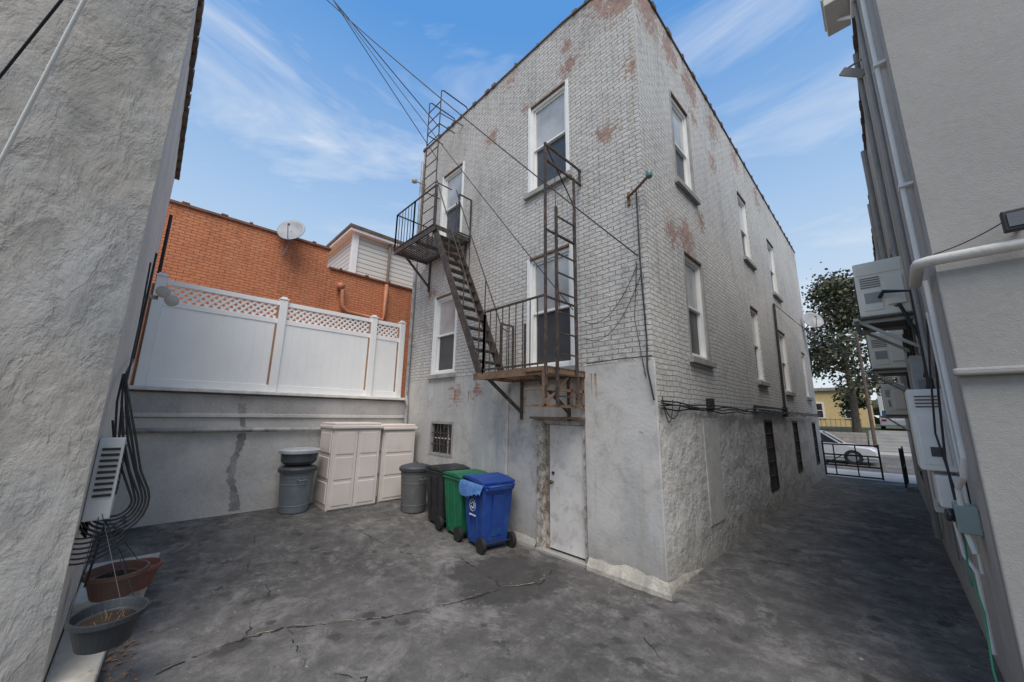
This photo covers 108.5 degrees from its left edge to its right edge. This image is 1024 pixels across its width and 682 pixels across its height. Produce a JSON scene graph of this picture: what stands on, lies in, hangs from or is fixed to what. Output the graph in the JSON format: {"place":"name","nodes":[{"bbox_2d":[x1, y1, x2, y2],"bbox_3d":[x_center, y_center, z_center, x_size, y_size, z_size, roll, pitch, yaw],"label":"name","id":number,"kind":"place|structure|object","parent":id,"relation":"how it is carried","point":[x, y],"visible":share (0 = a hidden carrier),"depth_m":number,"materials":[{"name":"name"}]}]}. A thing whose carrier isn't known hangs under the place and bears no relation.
{"place":"outdoors","nodes":[
{"label":"outdoors","id":0,"kind":"place"},
{"bbox_2d":[130,202,328,383],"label":"tall block","id":1,"kind":"structure","parent":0,"point":[204,249],"depth_m":9.28,"materials":[{"name":"brick"}]},
{"bbox_2d":[277,220,304,255],"bbox_3d":[-5.941,-2.824,9.877,0.602,1.033,0.425,-3,-12,20],"label":"satellite dish","id":2,"kind":"object","parent":1,"relation":"attached to","point":[290,230],"visible":1,"depth_m":9.95,"materials":[{"name":"metal"}]},
{"bbox_2d":[170,0,878,417],"label":"sky","id":3,"kind":"structure","parent":0,"point":[290,117],"materials":[{"name":"blue"}]},
{"bbox_2d":[60,476,1004,681],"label":"asphalt yard","id":4,"kind":"structure","parent":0,"point":[566,621],"depth_m":3.92,"materials":[{"name":"asphalt"}]},
{"bbox_2d":[45,552,159,681],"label":"concrete pad","id":5,"kind":"object","parent":4,"relation":"on","point":[68,664],"visible":0.3,"depth_m":2.85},
{"bbox_2d":[134,557,162,591],"bbox_3d":[-3.955,2.458,3.863,0.412,0.230,0.412,12,-16,-43],"label":"clay flower pot","id":6,"kind":"object","parent":5,"relation":"on","point":[156,563],"visible":0.3,"depth_m":3.87,"materials":[{"name":"ceramic"}]},
{"bbox_2d":[278,464,317,513],"bbox_3d":[-4.035,2.710,6.886,0.660,0.870,0.700,12,-16,-43],"label":"trash can","id":7,"kind":"object","parent":4,"relation":"on","point":[295,484],"visible":0.91,"depth_m":6.67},
{"bbox_2d":[279,447,320,464],"bbox_3d":[-4.027,2.176,6.992,0.700,0.280,0.700,12,-16,-43],"label":"stacked trash can","id":8,"kind":"object","parent":7,"relation":"on","point":[299,455],"visible":1,"depth_m":6.76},
{"bbox_2d":[313,422,417,511],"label":"plastic storage shed","id":9,"kind":"structure","parent":4,"relation":"on","point":[359,464],"depth_m":7.39,"materials":[{"name":"plastic"}]},
{"bbox_2d":[326,430,380,509],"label":"doors","id":10,"kind":"structure","parent":9,"relation":"in","point":[342,479],"depth_m":7.26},
{"bbox_2d":[379,431,414,501],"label":"doors","id":11,"kind":"structure","parent":9,"relation":"in","point":[398,446],"depth_m":7.90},
{"bbox_2d":[399,461,428,513],"bbox_3d":[-1.950,2.890,7.369,0.638,0.930,0.677,12,-16,-43],"label":"round grey trash can","id":12,"kind":"object","parent":4,"relation":"on","point":[413,486],"visible":0.83,"depth_m":7.15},
{"bbox_2d":[425,463,469,529],"bbox_3d":[-1.195,2.826,6.805,0.600,1.014,0.764,10,-14,-39],"label":"black wheeled bin","id":13,"kind":"object","parent":4,"relation":"on","point":[436,497],"visible":0.52,"depth_m":6.63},
{"bbox_2d":[442,469,487,541],"bbox_3d":[-0.778,2.767,6.320,0.600,1.014,0.764,9,-14,-36],"label":"green wheeled bin","id":14,"kind":"object","parent":4,"relation":"on","point":[456,522],"visible":0.4,"depth_m":6.15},
{"bbox_2d":[462,472,516,554],"bbox_3d":[-0.361,2.663,5.814,0.600,1.038,0.762,9,-14,-35],"label":"blue wheeled bin","id":15,"kind":"object","parent":4,"relation":"on","point":[487,514],"visible":0.94,"depth_m":5.63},
{"bbox_2d":[459,479,484,497],"bbox_3d":[-0.641,2.318,5.730,0.099,0.235,0.680,9,-14,-35],"label":"plastic bag","id":16,"kind":"object","parent":15,"relation":"on","point":[468,488],"visible":1,"depth_m":5.74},
{"bbox_2d":[497,382,508,474],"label":"stucco pier","id":17,"kind":"structure","parent":4,"relation":"on","point":[503,426],"depth_m":6.47,"materials":[{"name":"paint"}]},
{"bbox_2d":[407,0,652,562],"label":"back wall","id":18,"kind":"structure","parent":4,"relation":"on","point":[587,51],"depth_m":6.61,"materials":[{"name":"brick"}]},
{"bbox_2d":[404,161,423,423],"bbox_3d":[-2.548,-0.849,9.494,0.080,8.500,0.140,12,-16,-43],"label":"downspout","id":19,"kind":"object","parent":18,"relation":"attached to","point":[412,315],"visible":0.66,"depth_m":9.45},
{"bbox_2d":[429,421,453,457],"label":"basement frame","id":20,"kind":"object","parent":18,"relation":"attached to","point":[432,437],"visible":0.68,"depth_m":7.98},
{"bbox_2d":[433,294,453,374],"bbox_3d":[-1.482,-0.149,8.419,0.110,1.816,0.856,12,-16,-43],"label":"window frame","id":21,"kind":"object","parent":18,"relation":"attached to","point":[437,340],"visible":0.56,"depth_m":8.60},
{"bbox_2d":[439,334,453,369],"bbox_3d":[-1.459,0.271,8.364,0.006,0.845,0.730,12,-16,-43],"label":"pane","id":22,"kind":"object","parent":21,"relation":"attached to","point":[446,353],"visible":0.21,"depth_m":8.39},
{"bbox_2d":[440,300,454,334],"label":"pane","id":23,"kind":"object","parent":21,"relation":"attached to","point":[447,321],"visible":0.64,"depth_m":8.52,"materials":[{"name":"white glass"}]},
{"bbox_2d":[431,290,457,374],"bbox_3d":[-1.525,-0.172,8.381,0.052,1.850,0.930,12,-16,-43],"label":"window casing","id":24,"kind":"object","parent":18,"relation":"attached to","point":[434,337],"depth_m":8.54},
{"bbox_2d":[442,165,462,236],"bbox_3d":[-1.418,-3.304,9.034,0.110,1.866,0.856,12,-16,-43],"label":"window frame","id":25,"kind":"object","parent":18,"relation":"attached to","point":[450,177],"visible":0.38,"depth_m":9.25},
{"bbox_2d":[447,172,461,208],"bbox_3d":[-1.404,-3.729,9.126,0.006,0.870,0.730,12,-16,-43],"label":"pane","id":26,"kind":"object","parent":25,"relation":"attached to","point":[454,183],"visible":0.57,"depth_m":9.15,"materials":[{"name":"white glass"}]},
{"bbox_2d":[394,90,584,420],"bbox_3d":[-0.685,-2.543,7.594,1.331,8.096,4.824,12,-16,-43],"label":"fire escape","id":27,"kind":"object","parent":18,"relation":"attached to","point":[541,375],"visible":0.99,"depth_m":6.05,"materials":[{"name":"metal"}]},
{"bbox_2d":[327,0,638,309],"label":"overhead cables","id":28,"kind":"object","parent":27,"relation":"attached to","point":[340,10],"visible":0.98,"depth_m":6.80,"materials":[{"name":"black rubber"}]},
{"bbox_2d":[523,169,571,200],"bbox_3d":[0.654,-2.772,6.652,0.170,0.098,1.090,12,-16,-43],"label":"window sill","id":29,"kind":"structure","parent":18,"relation":"attached to","point":[535,192],"depth_m":6.61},
{"bbox_2d":[531,85,565,190],"bbox_3d":[0.712,-3.730,6.886,0.110,1.866,0.906,12,-16,-43],"label":"window frame","id":30,"kind":"object","parent":18,"relation":"attached to","point":[548,100],"visible":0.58,"depth_m":7.06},
{"bbox_2d":[536,93,564,148],"bbox_3d":[0.726,-4.155,6.978,0.006,0.870,0.780,12,-16,-43],"label":"pane","id":31,"kind":"object","parent":30,"relation":"attached to","point":[550,121],"visible":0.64,"depth_m":6.97,"materials":[{"name":"white glass"}]},
{"bbox_2d":[537,135,565,186],"bbox_3d":[0.734,-3.297,6.828,0.006,0.870,0.780,12,-16,-43],"label":"pane","id":32,"kind":"object","parent":30,"relation":"attached to","point":[558,145],"visible":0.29,"depth_m":6.81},
{"bbox_2d":[528,79,569,192],"bbox_3d":[0.669,-3.753,6.847,0.052,1.900,0.980,12,-16,-43],"label":"window casing","id":33,"kind":"object","parent":18,"relation":"attached to","point":[530,135],"depth_m":6.98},
{"bbox_2d":[530,247,570,366],"bbox_3d":[0.676,-0.526,6.232,0.110,1.986,0.946,12,-16,-43],"label":"window frame","id":34,"kind":"object","parent":18,"relation":"attached to","point":[538,262],"visible":0.44,"depth_m":6.41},
{"bbox_2d":[536,255,568,311],"bbox_3d":[0.690,-0.980,6.330,0.006,0.930,0.820,12,-16,-43],"label":"pane","id":35,"kind":"object","parent":34,"relation":"attached to","point":[563,268],"visible":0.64,"depth_m":6.33,"materials":[{"name":"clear glass"}]},
{"bbox_2d":[538,308,570,362],"bbox_3d":[0.697,-0.064,6.169,0.006,0.930,0.820,12,-16,-43],"label":"pane","id":36,"kind":"object","parent":34,"relation":"attached to","point":[564,340],"visible":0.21,"depth_m":6.16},
{"bbox_2d":[526,244,574,367],"bbox_3d":[0.632,-0.549,6.194,0.052,2.020,1.020,12,-16,-43],"label":"window casing","id":37,"kind":"object","parent":18,"relation":"attached to","point":[571,302],"depth_m":6.00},
{"bbox_2d":[537,420,587,563],"bbox_3d":[0.762,2.160,5.525,0.160,1.888,0.906,12,-16,-43],"label":"door frame","id":38,"kind":"object","parent":18,"relation":"attached to","point":[541,484],"visible":0.64,"depth_m":5.67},
{"bbox_2d":[550,424,584,558],"bbox_3d":[0.840,2.171,5.488,0.075,1.795,0.660,12,-16,-43],"label":"door leaf","id":39,"kind":"object","parent":38,"relation":"in","point":[567,524],"visible":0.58,"depth_m":5.45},
{"bbox_2d":[583,191,654,400],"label":"back cables","id":40,"kind":"object","parent":18,"relation":"attached to","point":[647,355],"visible":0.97,"depth_m":5.02,"materials":[{"name":"black rubber"}]},
{"bbox_2d":[584,358,668,582],"bbox_3d":[1.429,1.654,4.832,0.033,2.790,1.090,12,-16,-43],"label":"corner stucco skirt","id":41,"kind":"object","parent":18,"relation":"attached to","point":[625,508],"visible":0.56,"depth_m":4.78,"materials":[{"name":"paint"}]},
{"bbox_2d":[586,556,703,600],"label":"plinth","id":42,"kind":"structure","parent":4,"relation":"on","point":[629,576],"depth_m":4.45,"materials":[{"name":"concrete"}]},
{"bbox_2d":[963,533,997,681],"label":"green hose","id":43,"kind":"object","parent":4,"relation":"on","point":[984,616],"visible":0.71,"depth_m":2.46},
{"bbox_2d":[546,424,551,548],"bbox_3d":[0.585,2.233,5.754,0.080,1.830,0.078,12,-16,-43],"label":"door side panel","id":44,"kind":"structure","parent":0,"point":[548,486],"depth_m":5.72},
{"bbox_2d":[819,424,906,444],"bbox_3d":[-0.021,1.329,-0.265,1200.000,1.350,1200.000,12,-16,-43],"label":"ground","id":45,"kind":"structure","parent":0,"point":[867,429],"depth_m":30.45,"materials":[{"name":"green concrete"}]},
{"bbox_2d":[0,0,197,681],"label":"smooth wall","id":46,"kind":"structure","parent":45,"relation":"on","point":[156,218],"depth_m":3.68,"materials":[{"name":"grey paint"}]},
{"bbox_2d":[0,0,87,167],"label":"cables","id":47,"kind":"object","parent":46,"relation":"attached to","point":[43,78],"visible":1,"depth_m":1.48,"materials":[{"name":"plastic"}]},
{"bbox_2d":[81,435,127,521],"bbox_3d":[-3.445,1.143,3.138,0.163,0.640,0.435,12,-16,-43],"label":"louvered utility box","id":48,"kind":"object","parent":46,"relation":"attached to","point":[105,480],"visible":0.9,"depth_m":2.99,"materials":[{"name":"white metal"}]},
{"bbox_2d":[81,520,149,602],"bbox_3d":[-3.455,1.835,3.266,0.412,0.732,0.453,12,-16,-43],"label":"clay flower pot","id":49,"kind":"object","parent":48,"relation":"hanging from","point":[101,586],"visible":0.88,"depth_m":3.15,"materials":[{"name":"ceramic"}]},
{"bbox_2d":[64,514,149,654],"bbox_3d":[-2.966,1.739,2.772,0.412,0.822,0.709,12,-16,-43],"label":"hanging planter","id":50,"kind":"object","parent":46,"relation":"hanging from","point":[103,626],"visible":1,"depth_m":2.58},
{"bbox_2d":[69,373,149,586],"bbox_3d":[-3.242,1.119,3.057,0.412,1.704,0.413,12,-16,-43],"label":"hanging cable coil","id":51,"kind":"object","parent":46,"relation":"hanging from","point":[123,389],"visible":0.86,"depth_m":3.13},
{"bbox_2d":[125,215,172,379],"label":"conduits","id":52,"kind":"object","parent":46,"relation":"attached to","point":[140,323],"visible":0.71,"depth_m":4.67,"materials":[{"name":"black rubber"}]},
{"bbox_2d":[145,286,179,305],"bbox_3d":[-4.794,-0.605,5.065,0.345,0.260,0.230,12,-16,-43],"label":"spotlight","id":53,"kind":"object","parent":46,"relation":"attached to","point":[164,292],"visible":0.97,"depth_m":5.02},
{"bbox_2d":[175,0,204,179],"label":"coping","id":54,"kind":"object","parent":46,"relation":"on","point":[196,32],"visible":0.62,"depth_m":4.79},
{"bbox_2d":[97,418,403,530],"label":"retaining wall","id":55,"kind":"structure","parent":45,"relation":"on","point":[186,475],"depth_m":6.37,"materials":[{"name":"paint"}]},
{"bbox_2d":[121,427,321,432],"bbox_3d":[-4.310,1.754,7.315,4.810,0.106,0.080,12,-16,-43],"label":"conduit","id":56,"kind":"object","parent":55,"relation":"attached to","point":[185,430],"visible":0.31,"depth_m":6.48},
{"bbox_2d":[226,433,245,510],"bbox_3d":[-4.962,2.348,6.640,0.307,1.340,0.001,12,-16,-43],"label":"crack patch","id":57,"kind":"object","parent":55,"relation":"attached to","point":[234,503],"visible":1,"depth_m":6.60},
{"bbox_2d":[123,391,404,418],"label":"wall","id":58,"kind":"structure","parent":55,"relation":"on","point":[153,402],"depth_m":6.96,"materials":[{"name":"paint"}]},
{"bbox_2d":[124,412,403,417],"bbox_3d":[-4.327,1.505,7.397,4.825,0.070,0.045,12,-16,-43],"label":"ledge","id":59,"kind":"object","parent":58,"relation":"attached to","point":[135,414],"visible":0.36,"depth_m":6.94,"materials":[{"name":"paint"}]},
{"bbox_2d":[129,385,404,399],"bbox_3d":[-4.503,1.115,7.631,4.876,0.060,0.570,12,-16,-43],"label":"cap","id":60,"kind":"object","parent":58,"relation":"on","point":[241,392],"visible":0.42,"depth_m":6.90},
{"bbox_2d":[129,389,404,401],"bbox_3d":[-4.518,1.161,7.637,4.876,0.027,0.530,12,-16,-43],"label":"cap underside","id":61,"kind":"object","parent":60,"relation":"attached to","point":[257,395],"visible":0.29,"depth_m":6.93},
{"bbox_2d":[130,272,406,397],"bbox_3d":[-4.452,0.110,7.732,4.700,1.948,0.170,12,-16,-43],"label":"vinyl lattice fence","id":62,"kind":"object","parent":60,"relation":"on","point":[185,345],"visible":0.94,"depth_m":7.24,"materials":[{"name":"plastic"}]},
{"bbox_2d":[632,0,825,581],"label":"side wall","id":63,"kind":"structure","parent":45,"relation":"on","point":[706,234],"depth_m":6.77,"materials":[{"name":"brick"}]},
{"bbox_2d":[671,97,691,189],"bbox_3d":[3.045,-3.534,6.760,0.816,1.766,0.110,12,-16,-43],"label":"window frame","id":64,"kind":"object","parent":63,"relation":"attached to","point":[685,154],"visible":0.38,"depth_m":6.95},
{"bbox_2d":[672,109,683,152],"bbox_3d":[3.045,-3.935,6.847,0.690,0.820,0.006,12,-16,-43],"label":"pane","id":65,"kind":"object","parent":64,"relation":"attached to","point":[677,126],"visible":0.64,"depth_m":6.91,"materials":[{"name":"white glass"}]},
{"bbox_2d":[668,89,695,194],"bbox_3d":[3.088,-3.557,6.720,0.890,1.800,0.052,12,-16,-43],"label":"window casing","id":66,"kind":"object","parent":63,"relation":"attached to","point":[690,154],"depth_m":6.87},
{"bbox_2d":[684,255,706,359],"bbox_3d":[3.013,-0.541,6.177,0.816,1.726,0.110,12,-16,-43],"label":"window frame","id":67,"kind":"object","parent":63,"relation":"attached to","point":[691,264],"visible":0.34,"depth_m":6.36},
{"bbox_2d":[685,264,697,309],"bbox_3d":[3.012,-0.932,6.262,0.690,0.800,0.006,12,-16,-43],"label":"pane","id":68,"kind":"object","parent":67,"relation":"attached to","point":[691,287],"visible":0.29,"depth_m":6.32,"materials":[{"name":"white glass"}]},
{"bbox_2d":[689,310,699,354],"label":"pane","id":69,"kind":"object","parent":67,"relation":"attached to","point":[694,332],"visible":0.43,"depth_m":6.22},
{"bbox_2d":[682,249,710,360],"bbox_3d":[3.055,-0.564,6.137,0.890,1.760,0.052,12,-16,-43],"label":"window casing","id":70,"kind":"object","parent":63,"relation":"attached to","point":[704,312],"depth_m":6.27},
{"bbox_2d":[702,419,725,526],"bbox_3d":[3.129,1.988,5.707,0.650,1.530,0.020,12,-16,-43],"label":"plaster panel","id":71,"kind":"object","parent":63,"relation":"attached to","point":[714,474],"visible":1,"depth_m":5.66,"materials":[{"name":"paint"}]},
{"bbox_2d":[661,303,820,422],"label":"side cables","id":72,"kind":"object","parent":63,"relation":"attached to","point":[710,405],"visible":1,"depth_m":7.58,"materials":[{"name":"black rubber"}]},
{"bbox_2d":[737,195,750,259],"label":"window frame","id":73,"kind":"object","parent":63,"relation":"attached to","point":[745,234],"visible":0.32,"depth_m":9.61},
{"bbox_2d":[750,308,763,380],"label":"window frame","id":74,"kind":"object","parent":63,"relation":"attached to","point":[758,356],"visible":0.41,"depth_m":8.95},
{"bbox_2d":[763,420,779,491],"bbox_3d":[5.807,2.561,8.341,0.746,1.520,0.130,12,-16,-43],"label":"basement frame","id":75,"kind":"object","parent":63,"relation":"attached to","point":[775,462],"visible":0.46,"depth_m":8.44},
{"bbox_2d":[765,422,776,487],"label":"window bars","id":76,"kind":"object","parent":75,"relation":"attached to","point":[769,437],"depth_m":8.36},
{"bbox_2d":[821,441,884,479],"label":"iron driveway gate","id":77,"kind":"structure","parent":63,"relation":"attached to","point":[856,455],"depth_m":12.64,"materials":[{"name":"black metal"}]},
{"bbox_2d":[775,305,876,447],"bbox_3d":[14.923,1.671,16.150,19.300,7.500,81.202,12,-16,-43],"label":"utility pole","id":78,"kind":"object","parent":45,"relation":"on","point":[872,428],"visible":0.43,"depth_m":22.61,"materials":[{"name":"brown wood"}]},
{"bbox_2d":[814,391,874,426],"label":"walls","id":79,"kind":"structure","parent":45,"relation":"on","point":[830,409],"depth_m":37.49,"materials":[{"name":"yellow paint"}]},
{"bbox_2d":[824,431,867,444],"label":"wall","id":80,"kind":"structure","parent":45,"relation":"on","point":[854,438],"depth_m":23.85,"materials":[{"name":"stone"}]},
{"bbox_2d":[801,262,897,432],"bbox_3d":[25.811,0.491,28.597,9.361,14.035,8.477,12,-16,-43],"label":"evergreen tree","id":81,"kind":"object","parent":45,"relation":"on","point":[836,295],"visible":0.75,"depth_m":27.87,"materials":[{"name":"green plant"}]},
{"bbox_2d":[831,382,872,417],"bbox_3d":[30.989,5.977,33.546,3.052,4.579,2.731,12,-16,-43],"label":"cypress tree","id":82,"kind":"object","parent":45,"relation":"on","point":[844,398],"visible":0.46,"depth_m":33.54,"materials":[{"name":"green plant"}]},
{"bbox_2d":[869,430,910,452],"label":"entrance steps","id":83,"kind":"structure","parent":45,"relation":"on","point":[890,441],"depth_m":23.40,"materials":[{"name":"concrete"}]},
{"bbox_2d":[857,0,1023,681],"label":"alley wall","id":84,"kind":"structure","parent":45,"relation":"on","point":[1007,660],"depth_m":3.12,"materials":[{"name":"paint"}]},
{"bbox_2d":[820,0,850,36],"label":"eave gutter","id":85,"kind":"object","parent":84,"relation":"attached to","point":[833,11],"visible":0.82,"depth_m":4.86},
{"bbox_2d":[852,16,875,260],"bbox_3d":[7.903,-3.578,8.160,0.090,0.528,13.404,-10,-16,44],"label":"coping","id":86,"kind":"object","parent":84,"relation":"on","point":[856,49],"visible":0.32,"depth_m":6.38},
{"bbox_2d":[852,256,920,354],"bbox_3d":[4.286,-0.313,4.253,0.950,1.070,0.550,12,-16,-43],"label":"ac condenser","id":87,"kind":"object","parent":84,"relation":"attached to","point":[872,280],"visible":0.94,"depth_m":4.05,"materials":[{"name":"metal"}]},
{"bbox_2d":[865,330,909,391],"bbox_3d":[5.797,0.405,5.663,0.950,1.000,0.550,12,-16,-43],"label":"ac condenser","id":88,"kind":"object","parent":84,"relation":"attached to","point":[886,359],"visible":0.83,"depth_m":5.46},
{"bbox_2d":[880,384,910,432],"bbox_3d":[7.149,1.322,6.831,0.950,1.000,0.490,12,-16,-43],"label":"ac condenser","id":89,"kind":"object","parent":84,"relation":"attached to","point":[894,402],"visible":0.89,"depth_m":6.62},
{"bbox_2d":[852,0,942,538],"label":"grey pipes","id":90,"kind":"object","parent":84,"relation":"attached to","point":[877,231],"visible":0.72,"depth_m":4.88,"materials":[{"name":"metal"}]},
{"bbox_2d":[837,0,996,655],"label":"white conduits","id":91,"kind":"object","parent":84,"relation":"attached to","point":[946,384],"visible":0.86,"depth_m":2.93,"materials":[{"name":"paint"}]},
{"bbox_2d":[878,290,956,500],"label":"refrigerant lines","id":92,"kind":"object","parent":84,"relation":"attached to","point":[907,335],"visible":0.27,"depth_m":3.58,"materials":[{"name":"black rubber"}]},
{"bbox_2d":[904,389,965,507],"bbox_3d":[3.801,0.936,3.320,0.550,0.980,0.238,12,-16,-43],"label":"wall water heater","id":93,"kind":"object","parent":84,"relation":"attached to","point":[920,414],"depth_m":3.22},
{"bbox_2d":[908,355,966,576],"bbox_3d":[4.487,1.253,3.883,0.306,2.200,0.144,12,-16,-43],"label":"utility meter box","id":94,"kind":"object","parent":84,"relation":"attached to","point":[915,363],"visible":0.3,"depth_m":3.97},
{"bbox_2d":[927,470,959,560],"bbox_3d":[4.887,1.731,4.203,0.256,1.400,0.144,12,-16,-43],"label":"pipe","id":95,"kind":"object","parent":84,"relation":"attached to","point":[938,507],"visible":0.28,"depth_m":4.11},
{"bbox_2d":[944,501,983,535],"bbox_3d":[3.443,1.351,2.821,0.180,0.200,0.172,12,-16,-43],"label":"electric meter box","id":96,"kind":"object","parent":84,"relation":"attached to","point":[966,518],"visible":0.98,"depth_m":2.75,"materials":[{"name":"grey metal"}]},
{"bbox_2d":[909,238,1023,288],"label":"pipe","id":97,"kind":"object","parent":84,"relation":"attached to","point":[918,267],"visible":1,"depth_m":2.52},
{"bbox_2d":[876,0,1023,271],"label":"front wall","id":98,"kind":"structure","parent":45,"relation":"on","point":[957,67],"depth_m":2.72,"materials":[{"name":"paint"}]},
{"bbox_2d":[933,207,1023,254],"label":"led flood light","id":99,"kind":"object","parent":98,"relation":"attached to","point":[1012,220],"visible":1,"depth_m":2.35,"materials":[{"name":"black"}]},
{"bbox_2d":[935,257,1023,679],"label":"wall","id":100,"kind":"structure","parent":45,"relation":"on","point":[982,306],"depth_m":2.37,"materials":[{"name":"paint"}]},
{"bbox_2d":[952,365,1023,375],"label":"band","id":101,"kind":"object","parent":100,"relation":"attached to","point":[1014,369],"visible":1,"depth_m":2.37,"materials":[{"name":"paint"}]},
{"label":"far walls","id":102,"kind":"object","parent":45,"relation":"on","visible":0},
{"bbox_2d":[423,0,794,252],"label":"coping","id":103,"kind":"object","parent":102,"relation":"on","point":[573,13],"visible":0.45,"depth_m":8.12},
{"bbox_2d":[825,457,914,474],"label":"road","id":104,"kind":"structure","parent":0,"point":[892,465],"depth_m":16.84,"materials":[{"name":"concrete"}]},
{"bbox_2d":[820,430,879,464],"bbox_3d":[15.380,5.250,18.638,1.830,1.510,4.520,12,-16,-43],"label":"parked car","id":105,"kind":"object","parent":104,"relation":"on","point":[826,437],"visible":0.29,"depth_m":17.20,"materials":[{"name":"silver metal"}]},
{"bbox_2d":[826,468,916,484],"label":"sidewalk","id":106,"kind":"structure","parent":0,"point":[893,478],"depth_m":13.27,"materials":[{"name":"concrete"}]},
{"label":"upper terrace","id":107,"kind":"structure","parent":0,"visible":0},
{"bbox_2d":[349,233,359,272],"bbox_3d":[-5.554,-0.845,12.434,0.180,5.950,0.180,12,-16,-43],"label":"corner board","id":108,"kind":"object","parent":107,"relation":"on","point":[354,252],"visible":0.36,"depth_m":12.81,"materials":[{"name":"white paint"}]},
{"bbox_2d":[321,268,411,397],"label":"block","id":109,"kind":"structure","parent":107,"relation":"on","point":[362,295],"depth_m":11.54,"materials":[{"name":"brick"}]},
{"bbox_2d":[170,199,411,289],"bbox_3d":[-9.525,-3.279,7.056,23.000,0.653,0.360,12,-16,-43],"label":"parapet cap","id":110,"kind":"object","parent":109,"relation":"on","point":[188,205],"visible":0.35,"depth_m":9.74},
{"bbox_2d":[336,282,387,320],"bbox_3d":[-4.571,-1.310,11.280,1.579,1.259,0.240,12,-16,-43],"label":"vent pipe","id":111,"kind":"object","parent":109,"relation":"attached to","point":[340,286],"visible":0.96,"depth_m":11.04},
{"bbox_2d":[327,235,413,287],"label":"walls","id":112,"kind":"structure","parent":107,"relation":"on","point":[372,258],"depth_m":13.55,"materials":[{"name":"plastic"}]},
{"bbox_2d":[328,227,412,256],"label":"soffit","id":113,"kind":"structure","parent":112,"relation":"attached to","point":[342,239],"depth_m":13.37,"materials":[{"name":"white paint"}]},
{"bbox_2d":[326,223,412,247],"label":"fascia","id":114,"kind":"structure","parent":113,"relation":"attached to","point":[359,228],"depth_m":13.28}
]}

